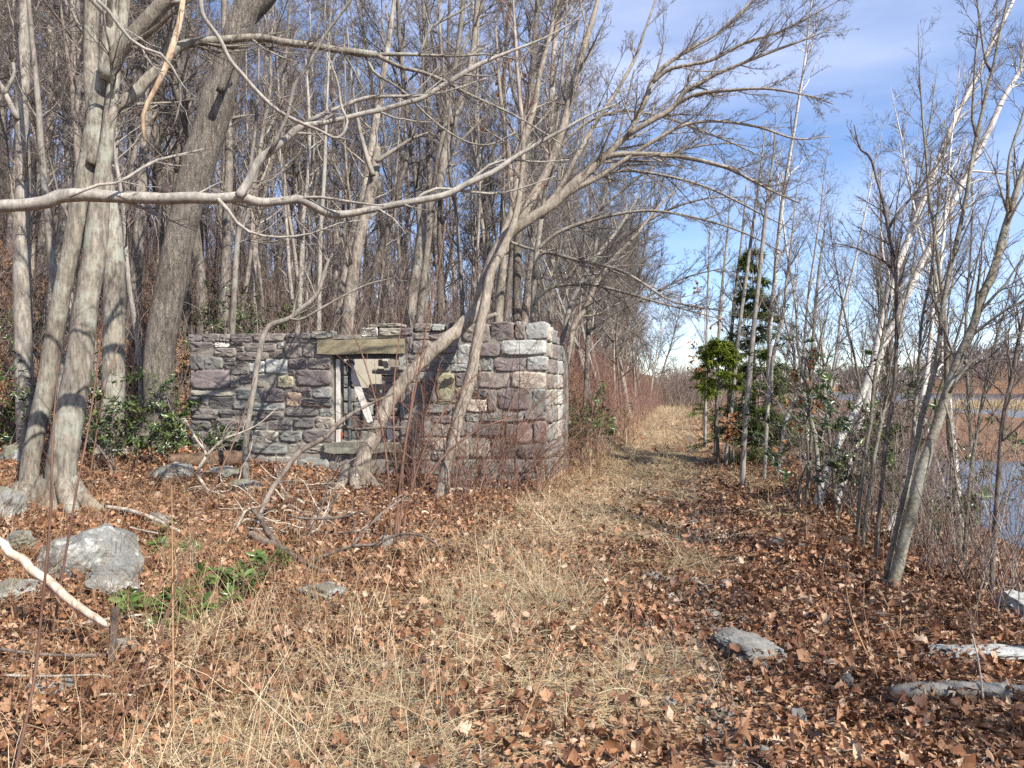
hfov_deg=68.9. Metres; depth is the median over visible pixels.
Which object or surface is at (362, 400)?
leaning board
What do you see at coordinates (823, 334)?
lakeside tree
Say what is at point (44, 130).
forest tree
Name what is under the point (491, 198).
forest tree
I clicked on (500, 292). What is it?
tree
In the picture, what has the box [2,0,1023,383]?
sky
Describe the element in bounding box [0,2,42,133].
forest tree
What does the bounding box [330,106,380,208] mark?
forest tree
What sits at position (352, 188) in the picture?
forest tree
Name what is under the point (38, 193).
forest sapling
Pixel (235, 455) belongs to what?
rotten log
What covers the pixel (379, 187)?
forest tree
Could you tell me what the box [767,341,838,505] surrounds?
oak sapling
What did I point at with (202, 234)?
forest tree
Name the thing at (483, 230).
forest tree
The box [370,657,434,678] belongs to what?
cane
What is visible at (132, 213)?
forest sapling
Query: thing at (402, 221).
forest tree
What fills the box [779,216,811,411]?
lakeside tree
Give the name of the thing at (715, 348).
hemlock tree
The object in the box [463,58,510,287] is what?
forest tree
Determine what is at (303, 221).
tree
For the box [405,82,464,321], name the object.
forest tree
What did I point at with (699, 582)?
path stone
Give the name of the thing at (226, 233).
forest tree
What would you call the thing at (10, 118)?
forest tree
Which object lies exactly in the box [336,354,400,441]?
window frame
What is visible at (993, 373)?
tree
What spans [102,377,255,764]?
cane
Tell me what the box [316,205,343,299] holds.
forest sapling
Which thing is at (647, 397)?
pathside brush
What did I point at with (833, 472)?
tree
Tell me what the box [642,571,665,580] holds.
boulder
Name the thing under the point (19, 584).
boulder
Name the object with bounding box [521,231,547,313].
forest tree
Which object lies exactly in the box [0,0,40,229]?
forest tree
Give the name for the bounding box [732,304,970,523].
laurel shrub
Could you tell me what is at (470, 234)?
forest tree
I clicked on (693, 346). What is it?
oak sapling
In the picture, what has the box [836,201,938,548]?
tree
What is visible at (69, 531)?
cane
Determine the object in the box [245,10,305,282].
forest tree
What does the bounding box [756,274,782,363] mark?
lakeside tree
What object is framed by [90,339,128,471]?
cane
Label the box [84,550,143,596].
boulder
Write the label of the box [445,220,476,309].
forest sapling
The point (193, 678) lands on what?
dead stick
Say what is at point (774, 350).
tree
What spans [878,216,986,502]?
lakeside tree
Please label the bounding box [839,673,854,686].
path stone
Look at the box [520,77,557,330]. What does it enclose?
forest tree
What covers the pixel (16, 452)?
boulder
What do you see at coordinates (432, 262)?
forest tree
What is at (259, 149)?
forest tree
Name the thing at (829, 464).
laurel shrub
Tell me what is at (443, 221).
forest tree
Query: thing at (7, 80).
forest tree
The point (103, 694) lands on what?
dead stick
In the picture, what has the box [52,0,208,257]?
forest tree
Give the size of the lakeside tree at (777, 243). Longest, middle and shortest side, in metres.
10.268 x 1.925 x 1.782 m
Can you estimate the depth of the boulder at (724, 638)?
4.52 m
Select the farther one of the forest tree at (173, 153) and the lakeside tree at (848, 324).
the forest tree at (173, 153)
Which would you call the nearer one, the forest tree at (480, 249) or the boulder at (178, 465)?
the boulder at (178, 465)
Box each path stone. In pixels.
[662,696,676,706]
[687,577,701,584]
[699,608,718,618]
[720,579,732,586]
[758,745,769,761]
[791,708,806,722]
[813,728,823,740]
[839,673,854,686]
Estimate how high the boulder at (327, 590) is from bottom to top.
0.158 m
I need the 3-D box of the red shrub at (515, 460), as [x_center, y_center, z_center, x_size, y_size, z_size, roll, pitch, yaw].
[0.272,0.230,10.510,2.770,2.729,2.212,0,0,-12]
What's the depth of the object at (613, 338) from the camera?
29.58 m
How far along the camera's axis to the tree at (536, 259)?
13.40 m
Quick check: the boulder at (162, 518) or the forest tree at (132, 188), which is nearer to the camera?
the boulder at (162, 518)
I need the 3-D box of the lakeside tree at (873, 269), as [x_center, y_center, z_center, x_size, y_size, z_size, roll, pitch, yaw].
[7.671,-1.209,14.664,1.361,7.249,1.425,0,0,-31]
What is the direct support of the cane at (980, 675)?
on the ground at (764, 726)
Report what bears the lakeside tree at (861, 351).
on the ground at (764, 726)
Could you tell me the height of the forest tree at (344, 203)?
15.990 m
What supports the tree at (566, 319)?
on the ground at (764, 726)
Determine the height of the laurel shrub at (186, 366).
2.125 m
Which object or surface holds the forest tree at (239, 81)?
on the ground at (764, 726)
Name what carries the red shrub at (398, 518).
on the ground at (764, 726)
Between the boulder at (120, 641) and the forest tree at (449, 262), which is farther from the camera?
the forest tree at (449, 262)
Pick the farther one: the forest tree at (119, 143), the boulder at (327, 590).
the forest tree at (119, 143)
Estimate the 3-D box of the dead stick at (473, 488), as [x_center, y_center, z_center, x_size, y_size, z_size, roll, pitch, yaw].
[-0.515,1.550,11.048,1.377,0.130,0.064,0,0,-4]
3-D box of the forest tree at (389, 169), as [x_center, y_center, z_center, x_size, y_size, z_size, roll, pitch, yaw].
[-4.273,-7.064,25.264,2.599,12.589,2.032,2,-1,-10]
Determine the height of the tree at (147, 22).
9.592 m
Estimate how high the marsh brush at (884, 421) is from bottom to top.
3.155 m
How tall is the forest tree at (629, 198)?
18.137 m
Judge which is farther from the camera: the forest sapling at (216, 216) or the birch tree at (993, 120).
the forest sapling at (216, 216)
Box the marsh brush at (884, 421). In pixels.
[723,395,946,470]
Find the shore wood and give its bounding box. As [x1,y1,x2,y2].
[726,338,1023,391]
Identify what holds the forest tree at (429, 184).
on the ground at (764, 726)
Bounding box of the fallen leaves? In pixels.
[0,228,1023,767]
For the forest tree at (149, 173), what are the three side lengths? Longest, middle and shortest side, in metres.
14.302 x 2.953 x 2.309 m
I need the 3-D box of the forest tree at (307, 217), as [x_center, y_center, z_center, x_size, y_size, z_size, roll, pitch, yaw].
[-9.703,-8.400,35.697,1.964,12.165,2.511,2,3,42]
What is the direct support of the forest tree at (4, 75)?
on the ground at (764, 726)
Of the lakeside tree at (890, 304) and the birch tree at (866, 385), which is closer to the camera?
the birch tree at (866, 385)
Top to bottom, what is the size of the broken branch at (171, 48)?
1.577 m
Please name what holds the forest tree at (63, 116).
on the ground at (764, 726)
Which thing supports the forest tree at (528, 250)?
on the ground at (764, 726)
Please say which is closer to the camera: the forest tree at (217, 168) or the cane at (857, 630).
the cane at (857, 630)
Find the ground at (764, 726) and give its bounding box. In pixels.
[0,222,1023,767]
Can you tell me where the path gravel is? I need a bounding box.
[652,520,787,767]
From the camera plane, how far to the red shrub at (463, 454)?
10.72 m
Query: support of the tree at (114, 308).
on the ground at (764, 726)
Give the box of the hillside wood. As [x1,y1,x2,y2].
[2,59,654,376]
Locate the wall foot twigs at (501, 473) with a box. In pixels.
[316,379,593,522]
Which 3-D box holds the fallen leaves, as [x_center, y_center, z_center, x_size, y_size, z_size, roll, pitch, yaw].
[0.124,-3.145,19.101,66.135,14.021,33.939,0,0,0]
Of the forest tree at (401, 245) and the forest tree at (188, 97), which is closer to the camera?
the forest tree at (188, 97)
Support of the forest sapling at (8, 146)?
on the ground at (764, 726)
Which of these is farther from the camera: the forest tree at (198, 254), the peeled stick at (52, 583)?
the forest tree at (198, 254)
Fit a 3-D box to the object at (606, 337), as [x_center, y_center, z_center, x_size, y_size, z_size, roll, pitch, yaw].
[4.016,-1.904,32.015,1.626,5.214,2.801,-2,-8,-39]
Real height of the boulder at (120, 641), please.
0.118 m
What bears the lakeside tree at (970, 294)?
on the ground at (764, 726)
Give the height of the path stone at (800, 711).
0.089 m
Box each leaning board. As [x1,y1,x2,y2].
[346,359,372,422]
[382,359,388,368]
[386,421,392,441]
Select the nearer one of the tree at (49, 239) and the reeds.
the tree at (49, 239)
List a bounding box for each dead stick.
[0,647,107,657]
[4,674,110,677]
[76,693,151,698]
[82,613,152,624]
[104,505,180,532]
[107,607,118,662]
[129,526,161,533]
[139,672,254,687]
[430,484,522,492]
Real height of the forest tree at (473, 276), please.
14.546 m
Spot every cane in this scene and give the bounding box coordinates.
[14,326,60,767]
[50,324,106,640]
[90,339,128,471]
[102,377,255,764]
[113,555,277,683]
[160,485,179,748]
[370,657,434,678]
[416,607,455,730]
[516,611,569,746]
[846,588,872,669]
[972,634,983,697]
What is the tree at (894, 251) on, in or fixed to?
on the ground at (764, 726)
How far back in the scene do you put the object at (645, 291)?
43.61 m
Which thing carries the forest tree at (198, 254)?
on the ground at (764, 726)
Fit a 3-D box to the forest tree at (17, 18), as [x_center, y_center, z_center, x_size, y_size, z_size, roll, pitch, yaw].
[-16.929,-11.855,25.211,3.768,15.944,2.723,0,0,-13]
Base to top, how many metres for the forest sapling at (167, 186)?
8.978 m
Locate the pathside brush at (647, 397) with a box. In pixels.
[538,317,673,471]
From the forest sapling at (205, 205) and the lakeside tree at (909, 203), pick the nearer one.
the lakeside tree at (909, 203)
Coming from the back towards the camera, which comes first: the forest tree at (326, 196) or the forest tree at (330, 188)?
the forest tree at (326, 196)
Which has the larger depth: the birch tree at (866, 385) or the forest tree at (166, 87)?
the forest tree at (166, 87)
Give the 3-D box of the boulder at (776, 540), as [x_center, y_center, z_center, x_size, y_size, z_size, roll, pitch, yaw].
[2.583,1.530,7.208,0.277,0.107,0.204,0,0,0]
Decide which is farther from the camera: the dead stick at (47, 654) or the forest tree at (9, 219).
the forest tree at (9, 219)
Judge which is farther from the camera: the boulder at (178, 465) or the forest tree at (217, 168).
the forest tree at (217, 168)
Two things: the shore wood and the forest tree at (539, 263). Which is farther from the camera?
the shore wood
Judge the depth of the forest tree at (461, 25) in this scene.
19.74 m
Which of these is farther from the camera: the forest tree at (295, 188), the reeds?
the reeds
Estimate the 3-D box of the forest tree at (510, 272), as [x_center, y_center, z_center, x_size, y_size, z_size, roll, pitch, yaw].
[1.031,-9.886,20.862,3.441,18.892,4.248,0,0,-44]
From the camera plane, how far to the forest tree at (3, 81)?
38.61 m
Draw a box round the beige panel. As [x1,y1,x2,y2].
[355,359,381,398]
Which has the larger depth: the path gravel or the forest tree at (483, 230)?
the forest tree at (483, 230)
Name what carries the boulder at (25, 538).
on the ground at (764, 726)
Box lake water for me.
[791,392,1023,547]
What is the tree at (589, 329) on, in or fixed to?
on the ground at (764, 726)
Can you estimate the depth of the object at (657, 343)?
49.58 m
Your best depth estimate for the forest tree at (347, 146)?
41.20 m
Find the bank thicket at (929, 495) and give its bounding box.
[718,359,1023,621]
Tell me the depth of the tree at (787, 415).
12.63 m
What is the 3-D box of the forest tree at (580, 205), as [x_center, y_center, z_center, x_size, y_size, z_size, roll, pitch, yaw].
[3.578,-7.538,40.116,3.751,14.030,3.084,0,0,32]
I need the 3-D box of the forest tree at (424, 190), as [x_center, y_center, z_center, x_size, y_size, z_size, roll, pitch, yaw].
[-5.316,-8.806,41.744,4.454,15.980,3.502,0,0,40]
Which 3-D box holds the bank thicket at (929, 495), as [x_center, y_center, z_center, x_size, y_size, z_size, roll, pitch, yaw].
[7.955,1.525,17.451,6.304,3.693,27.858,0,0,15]
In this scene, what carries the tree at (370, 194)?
on the ground at (764, 726)
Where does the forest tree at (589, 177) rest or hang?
on the ground at (764, 726)
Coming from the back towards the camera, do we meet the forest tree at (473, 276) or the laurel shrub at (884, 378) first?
the forest tree at (473, 276)
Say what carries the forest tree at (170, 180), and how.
on the ground at (764, 726)
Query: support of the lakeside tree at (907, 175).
on the ground at (764, 726)
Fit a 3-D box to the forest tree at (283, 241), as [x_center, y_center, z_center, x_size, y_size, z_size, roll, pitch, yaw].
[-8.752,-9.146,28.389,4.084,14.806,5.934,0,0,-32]
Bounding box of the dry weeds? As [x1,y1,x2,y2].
[0,345,1023,767]
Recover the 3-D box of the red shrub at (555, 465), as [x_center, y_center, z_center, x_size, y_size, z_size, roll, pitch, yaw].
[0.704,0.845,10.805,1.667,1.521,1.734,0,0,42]
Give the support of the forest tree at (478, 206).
on the ground at (764, 726)
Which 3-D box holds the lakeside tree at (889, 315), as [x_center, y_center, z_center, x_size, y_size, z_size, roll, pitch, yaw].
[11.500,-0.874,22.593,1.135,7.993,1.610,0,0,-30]
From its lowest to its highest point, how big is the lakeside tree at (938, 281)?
5.796 m
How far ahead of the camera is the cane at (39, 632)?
3.01 m
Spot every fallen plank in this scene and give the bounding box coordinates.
[369,384,392,389]
[372,369,398,374]
[372,392,385,397]
[378,359,398,366]
[382,376,398,381]
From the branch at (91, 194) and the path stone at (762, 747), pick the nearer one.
the path stone at (762, 747)
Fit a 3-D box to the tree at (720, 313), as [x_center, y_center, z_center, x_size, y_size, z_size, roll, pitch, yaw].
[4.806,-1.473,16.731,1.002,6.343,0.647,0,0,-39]
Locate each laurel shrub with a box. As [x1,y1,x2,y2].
[0,284,70,377]
[0,327,143,446]
[0,362,99,446]
[50,366,193,474]
[89,400,182,460]
[129,304,242,396]
[146,372,201,448]
[189,293,270,333]
[201,279,323,333]
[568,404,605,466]
[569,381,632,456]
[710,371,928,511]
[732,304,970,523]
[808,342,970,514]
[870,417,1023,560]
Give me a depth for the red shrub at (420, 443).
10.69 m
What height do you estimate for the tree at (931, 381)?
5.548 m
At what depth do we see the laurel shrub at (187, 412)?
12.90 m
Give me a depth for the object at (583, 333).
24.55 m
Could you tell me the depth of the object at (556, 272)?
35.66 m
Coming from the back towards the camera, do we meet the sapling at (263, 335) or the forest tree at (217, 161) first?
the forest tree at (217, 161)
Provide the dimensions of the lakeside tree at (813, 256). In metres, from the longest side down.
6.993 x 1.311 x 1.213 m
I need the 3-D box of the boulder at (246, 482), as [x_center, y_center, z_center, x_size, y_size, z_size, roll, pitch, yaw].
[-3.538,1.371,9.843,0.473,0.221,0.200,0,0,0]
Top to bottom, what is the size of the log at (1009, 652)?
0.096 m
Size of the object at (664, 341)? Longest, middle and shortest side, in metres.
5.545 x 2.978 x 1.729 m
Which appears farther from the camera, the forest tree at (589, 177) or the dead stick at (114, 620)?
the forest tree at (589, 177)
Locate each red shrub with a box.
[301,313,585,493]
[328,314,491,492]
[338,158,513,543]
[390,324,621,494]
[429,297,642,492]
[487,395,618,493]
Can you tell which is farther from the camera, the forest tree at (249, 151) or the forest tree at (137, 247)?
the forest tree at (249, 151)
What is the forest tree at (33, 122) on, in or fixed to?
on the ground at (764, 726)
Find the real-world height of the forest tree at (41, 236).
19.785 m
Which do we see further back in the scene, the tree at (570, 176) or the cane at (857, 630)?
the tree at (570, 176)
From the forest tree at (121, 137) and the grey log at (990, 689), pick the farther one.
the forest tree at (121, 137)
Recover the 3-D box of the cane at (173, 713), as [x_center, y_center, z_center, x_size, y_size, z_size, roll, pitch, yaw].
[-1.551,1.089,3.439,0.074,1.217,0.304,0,0,-35]
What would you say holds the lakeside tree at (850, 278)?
on the ground at (764, 726)
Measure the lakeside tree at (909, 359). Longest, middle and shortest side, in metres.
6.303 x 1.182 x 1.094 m
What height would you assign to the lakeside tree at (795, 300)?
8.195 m
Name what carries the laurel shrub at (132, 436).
on the ground at (764, 726)
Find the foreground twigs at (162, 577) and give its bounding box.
[0,436,410,767]
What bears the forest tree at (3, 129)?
on the ground at (764, 726)
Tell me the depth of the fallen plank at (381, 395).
13.07 m
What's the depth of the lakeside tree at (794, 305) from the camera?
13.46 m
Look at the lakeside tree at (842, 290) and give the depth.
28.76 m
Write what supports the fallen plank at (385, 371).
on the fallen plank at (388, 378)
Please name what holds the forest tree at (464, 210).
on the ground at (764, 726)
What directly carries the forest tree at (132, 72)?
on the ground at (764, 726)
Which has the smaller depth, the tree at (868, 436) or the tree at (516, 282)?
the tree at (868, 436)
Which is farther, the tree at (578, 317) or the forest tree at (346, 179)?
the forest tree at (346, 179)
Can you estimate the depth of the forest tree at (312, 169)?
26.41 m
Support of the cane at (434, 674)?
on the ground at (764, 726)
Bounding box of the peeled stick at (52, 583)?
[0,537,109,627]
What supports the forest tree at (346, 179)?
on the ground at (764, 726)
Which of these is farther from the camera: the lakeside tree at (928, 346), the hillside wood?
the hillside wood
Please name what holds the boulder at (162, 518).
on the ground at (764, 726)
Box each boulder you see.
[0,444,21,462]
[0,486,27,520]
[0,578,41,601]
[5,530,37,550]
[24,678,73,697]
[35,523,140,582]
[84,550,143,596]
[104,637,143,652]
[146,512,176,524]
[149,461,193,481]
[206,465,241,479]
[228,479,262,492]
[294,581,346,603]
[379,535,392,551]
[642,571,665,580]
[711,626,786,668]
[770,537,788,547]
[994,589,1023,619]
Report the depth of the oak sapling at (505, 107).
15.88 m
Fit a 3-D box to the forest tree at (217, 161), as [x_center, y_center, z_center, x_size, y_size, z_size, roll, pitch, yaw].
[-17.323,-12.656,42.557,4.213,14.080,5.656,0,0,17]
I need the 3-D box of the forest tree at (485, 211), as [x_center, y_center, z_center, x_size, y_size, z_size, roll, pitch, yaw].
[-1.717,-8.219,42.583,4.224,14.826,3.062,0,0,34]
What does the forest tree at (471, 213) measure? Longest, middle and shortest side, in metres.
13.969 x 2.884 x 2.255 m
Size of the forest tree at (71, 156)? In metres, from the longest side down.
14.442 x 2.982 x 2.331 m
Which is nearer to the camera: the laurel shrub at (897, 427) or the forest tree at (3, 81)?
the laurel shrub at (897, 427)
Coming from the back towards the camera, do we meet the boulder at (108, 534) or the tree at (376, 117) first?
the tree at (376, 117)
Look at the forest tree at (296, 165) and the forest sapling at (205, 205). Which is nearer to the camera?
the forest tree at (296, 165)
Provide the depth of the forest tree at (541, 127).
30.52 m
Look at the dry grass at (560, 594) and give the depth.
4.25 m
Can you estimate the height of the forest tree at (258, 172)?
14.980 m
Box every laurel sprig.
[108,578,219,630]
[145,517,236,553]
[189,546,294,607]
[191,414,243,451]
[237,437,242,447]
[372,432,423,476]
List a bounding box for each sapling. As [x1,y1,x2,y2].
[0,51,76,361]
[0,118,13,198]
[30,125,57,232]
[129,160,151,246]
[135,122,172,222]
[200,181,249,280]
[202,192,218,282]
[242,185,412,478]
[267,176,296,310]
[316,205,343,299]
[363,224,399,316]
[364,155,413,323]
[388,226,410,317]
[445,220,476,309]
[472,41,528,221]
[687,275,723,440]
[722,411,739,468]
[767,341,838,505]
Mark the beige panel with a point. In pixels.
(360, 367)
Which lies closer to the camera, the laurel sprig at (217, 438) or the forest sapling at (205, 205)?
the laurel sprig at (217, 438)
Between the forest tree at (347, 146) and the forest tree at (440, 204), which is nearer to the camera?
the forest tree at (440, 204)
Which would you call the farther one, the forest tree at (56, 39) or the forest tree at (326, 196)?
the forest tree at (326, 196)
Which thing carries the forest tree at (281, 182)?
on the ground at (764, 726)
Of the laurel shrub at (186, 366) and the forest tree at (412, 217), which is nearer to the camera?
the laurel shrub at (186, 366)
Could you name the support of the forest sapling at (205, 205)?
on the ground at (764, 726)
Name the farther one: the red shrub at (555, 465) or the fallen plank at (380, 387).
the fallen plank at (380, 387)
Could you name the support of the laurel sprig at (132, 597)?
on the ground at (764, 726)
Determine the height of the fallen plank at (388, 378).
0.114 m
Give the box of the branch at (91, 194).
[0,0,622,261]
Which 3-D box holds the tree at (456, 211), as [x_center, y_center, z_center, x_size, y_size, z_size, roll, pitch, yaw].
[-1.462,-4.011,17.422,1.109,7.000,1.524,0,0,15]
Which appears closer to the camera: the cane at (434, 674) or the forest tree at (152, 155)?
the cane at (434, 674)
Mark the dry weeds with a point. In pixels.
(334, 581)
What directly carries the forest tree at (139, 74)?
on the ground at (764, 726)
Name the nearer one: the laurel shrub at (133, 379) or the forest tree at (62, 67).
the laurel shrub at (133, 379)
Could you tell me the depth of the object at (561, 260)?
20.87 m
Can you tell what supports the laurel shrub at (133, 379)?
on the ground at (764, 726)
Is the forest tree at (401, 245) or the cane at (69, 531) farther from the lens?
the forest tree at (401, 245)
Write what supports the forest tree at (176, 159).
on the ground at (764, 726)
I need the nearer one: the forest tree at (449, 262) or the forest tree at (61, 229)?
the forest tree at (61, 229)
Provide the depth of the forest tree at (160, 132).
37.23 m
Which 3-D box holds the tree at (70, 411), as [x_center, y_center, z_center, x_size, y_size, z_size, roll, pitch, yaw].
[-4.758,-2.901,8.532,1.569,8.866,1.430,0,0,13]
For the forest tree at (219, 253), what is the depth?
33.21 m
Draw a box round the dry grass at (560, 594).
[0,240,1022,767]
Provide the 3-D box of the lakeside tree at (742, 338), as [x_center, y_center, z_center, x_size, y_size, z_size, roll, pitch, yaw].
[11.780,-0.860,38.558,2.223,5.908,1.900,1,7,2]
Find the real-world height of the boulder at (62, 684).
0.070 m
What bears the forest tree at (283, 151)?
on the ground at (764, 726)
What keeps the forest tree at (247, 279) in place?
on the ground at (764, 726)
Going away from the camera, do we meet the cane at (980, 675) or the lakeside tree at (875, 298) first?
the cane at (980, 675)
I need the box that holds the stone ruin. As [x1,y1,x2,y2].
[187,321,568,483]
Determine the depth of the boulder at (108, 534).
5.93 m
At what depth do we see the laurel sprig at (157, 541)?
6.64 m
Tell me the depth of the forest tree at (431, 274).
33.02 m
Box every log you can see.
[167,450,249,467]
[889,680,1023,701]
[918,644,1023,662]
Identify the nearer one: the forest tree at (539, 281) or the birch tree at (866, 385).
the birch tree at (866, 385)
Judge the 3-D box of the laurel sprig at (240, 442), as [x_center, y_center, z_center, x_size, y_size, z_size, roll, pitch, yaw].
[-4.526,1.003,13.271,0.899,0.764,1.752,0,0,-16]
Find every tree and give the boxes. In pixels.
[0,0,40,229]
[0,0,51,109]
[0,0,58,239]
[0,0,59,454]
[0,0,65,121]
[0,0,70,234]
[0,0,70,308]
[0,0,130,265]
[0,1,52,40]
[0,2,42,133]
[0,6,45,213]
[1,0,82,275]
[1,15,31,133]
[2,0,71,408]
[2,2,68,172]
[2,16,32,109]
[2,44,54,178]
[5,0,67,251]
[11,0,593,494]
[12,0,136,354]
[15,0,166,345]
[27,0,156,513]
[31,0,166,409]
[32,0,131,291]
[33,0,70,165]
[36,0,166,223]
[36,12,68,240]
[37,31,72,219]
[38,3,82,247]
[39,1,69,178]
[44,0,128,457]
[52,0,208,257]
[54,0,158,409]
[64,0,208,339]
[75,18,153,243]
[81,0,249,338]
[100,11,195,274]
[112,66,167,190]
[113,0,220,219]
[114,63,138,180]
[117,43,158,241]
[119,34,179,256]
[120,6,224,164]
[121,20,160,243]
[124,0,209,333]
[126,0,276,452]
[127,0,263,333]
[128,20,193,220]
[144,0,235,176]
[145,137,163,215]
[147,60,207,216]
[149,51,170,230]
[159,10,220,192]
[185,0,281,293]
[186,5,259,220]
[190,1,267,245]
[191,3,218,265]
[192,54,254,278]
[203,2,247,272]
[205,2,268,278]
[207,3,260,170]
[209,23,298,333]
[211,0,341,333]
[215,0,334,330]
[223,24,272,331]
[233,0,341,330]
[234,18,278,309]
[234,48,278,228]
[237,7,330,332]
[241,37,306,213]
[243,133,300,301]
[244,0,335,311]
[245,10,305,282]
[248,0,370,323]
[258,11,313,311]
[259,12,300,297]
[263,0,348,332]
[263,0,350,299]
[271,14,344,332]
[273,57,337,333]
[277,18,357,330]
[280,0,351,293]
[282,84,327,309]
[283,0,396,323]
[289,58,343,267]
[290,0,387,303]
[301,14,366,333]
[305,82,341,320]
[311,0,457,322]
[312,105,352,300]
[313,0,400,327]
[318,0,381,250]
[320,0,399,333]
[320,114,341,296]
[327,21,385,225]
[330,20,440,334]
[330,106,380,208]
[332,111,384,267]
[334,0,431,318]
[334,0,858,490]
[340,0,462,323]
[349,1,424,322]
[357,1,442,334]
[358,21,413,293]
[367,71,440,318]
[372,0,486,323]
[373,25,447,291]
[378,113,415,321]
[384,135,422,285]
[390,99,449,276]
[396,0,531,323]
[403,0,499,327]
[404,2,469,286]
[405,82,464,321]
[408,105,467,294]
[409,129,454,323]
[416,84,462,318]
[425,57,476,316]
[428,0,526,323]
[432,112,488,319]
[433,0,554,498]
[435,36,542,308]
[439,0,507,285]
[445,64,543,292]
[445,79,491,289]
[446,0,508,320]
[450,116,512,287]
[452,94,496,296]
[454,132,500,272]
[455,4,528,303]
[463,0,599,321]
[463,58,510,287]
[465,0,683,321]
[466,0,593,312]
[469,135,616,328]
[482,0,571,322]
[483,0,557,320]
[495,98,547,321]
[499,36,587,336]
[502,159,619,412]
[507,0,612,322]
[507,118,544,320]
[508,34,574,318]
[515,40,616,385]
[517,0,825,346]
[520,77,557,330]
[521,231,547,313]
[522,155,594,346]
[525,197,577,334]
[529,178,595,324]
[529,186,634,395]
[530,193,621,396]
[535,0,634,323]
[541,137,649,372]
[550,59,600,357]
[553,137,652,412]
[557,48,780,430]
[559,149,665,346]
[561,127,604,333]
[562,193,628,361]
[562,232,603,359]
[566,164,707,361]
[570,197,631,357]
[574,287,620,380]
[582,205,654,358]
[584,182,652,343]
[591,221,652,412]
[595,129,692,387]
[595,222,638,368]
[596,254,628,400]
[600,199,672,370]
[605,116,642,340]
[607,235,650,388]
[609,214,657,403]
[615,163,652,335]
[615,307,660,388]
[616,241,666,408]
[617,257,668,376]
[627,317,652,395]
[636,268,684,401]
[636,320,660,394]
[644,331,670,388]
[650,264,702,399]
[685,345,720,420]
[686,335,754,469]
[687,248,805,461]
[698,215,719,447]
[710,181,753,457]
[713,183,740,458]
[718,120,778,468]
[723,347,817,465]
[727,319,758,382]
[740,90,795,488]
[748,105,814,455]
[755,271,837,509]
[755,285,765,396]
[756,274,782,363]
[760,159,812,479]
[761,0,853,463]
[766,276,861,472]
[772,272,860,521]
[775,299,849,478]
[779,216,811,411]
[782,206,849,503]
[786,185,893,508]
[790,117,850,466]
[800,322,819,373]
[805,211,910,472]
[813,0,1017,507]
[813,97,911,474]
[814,272,838,415]
[816,120,956,564]
[829,224,855,421]
[829,298,889,423]
[830,16,1023,504]
[830,218,935,443]
[831,207,919,541]
[835,135,913,473]
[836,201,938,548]
[838,313,887,461]
[851,55,957,486]
[854,139,929,493]
[858,203,908,385]
[862,52,963,526]
[867,235,949,504]
[869,6,996,549]
[870,235,915,440]
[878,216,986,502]
[879,43,1023,588]
[883,0,1018,577]
[884,27,1004,533]
[901,137,971,525]
[906,170,1013,464]
[927,193,1023,594]
[942,138,1022,528]
[943,250,1023,564]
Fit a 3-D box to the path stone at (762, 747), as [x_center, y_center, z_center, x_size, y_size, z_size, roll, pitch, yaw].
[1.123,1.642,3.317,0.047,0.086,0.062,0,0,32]
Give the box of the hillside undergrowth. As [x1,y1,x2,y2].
[0,175,637,439]
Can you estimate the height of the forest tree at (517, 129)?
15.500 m
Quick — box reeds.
[898,397,1023,408]
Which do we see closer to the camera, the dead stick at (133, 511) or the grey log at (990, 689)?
the grey log at (990, 689)
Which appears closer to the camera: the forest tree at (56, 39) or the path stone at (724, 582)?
the path stone at (724, 582)
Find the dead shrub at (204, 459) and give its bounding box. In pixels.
[175,407,277,494]
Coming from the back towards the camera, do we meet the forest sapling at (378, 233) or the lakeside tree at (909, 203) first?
the forest sapling at (378, 233)
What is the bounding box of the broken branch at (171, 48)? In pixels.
[141,0,185,141]
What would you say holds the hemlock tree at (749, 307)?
on the ground at (764, 726)
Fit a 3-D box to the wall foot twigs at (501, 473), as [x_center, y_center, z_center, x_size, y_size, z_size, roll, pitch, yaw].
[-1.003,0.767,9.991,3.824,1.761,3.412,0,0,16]

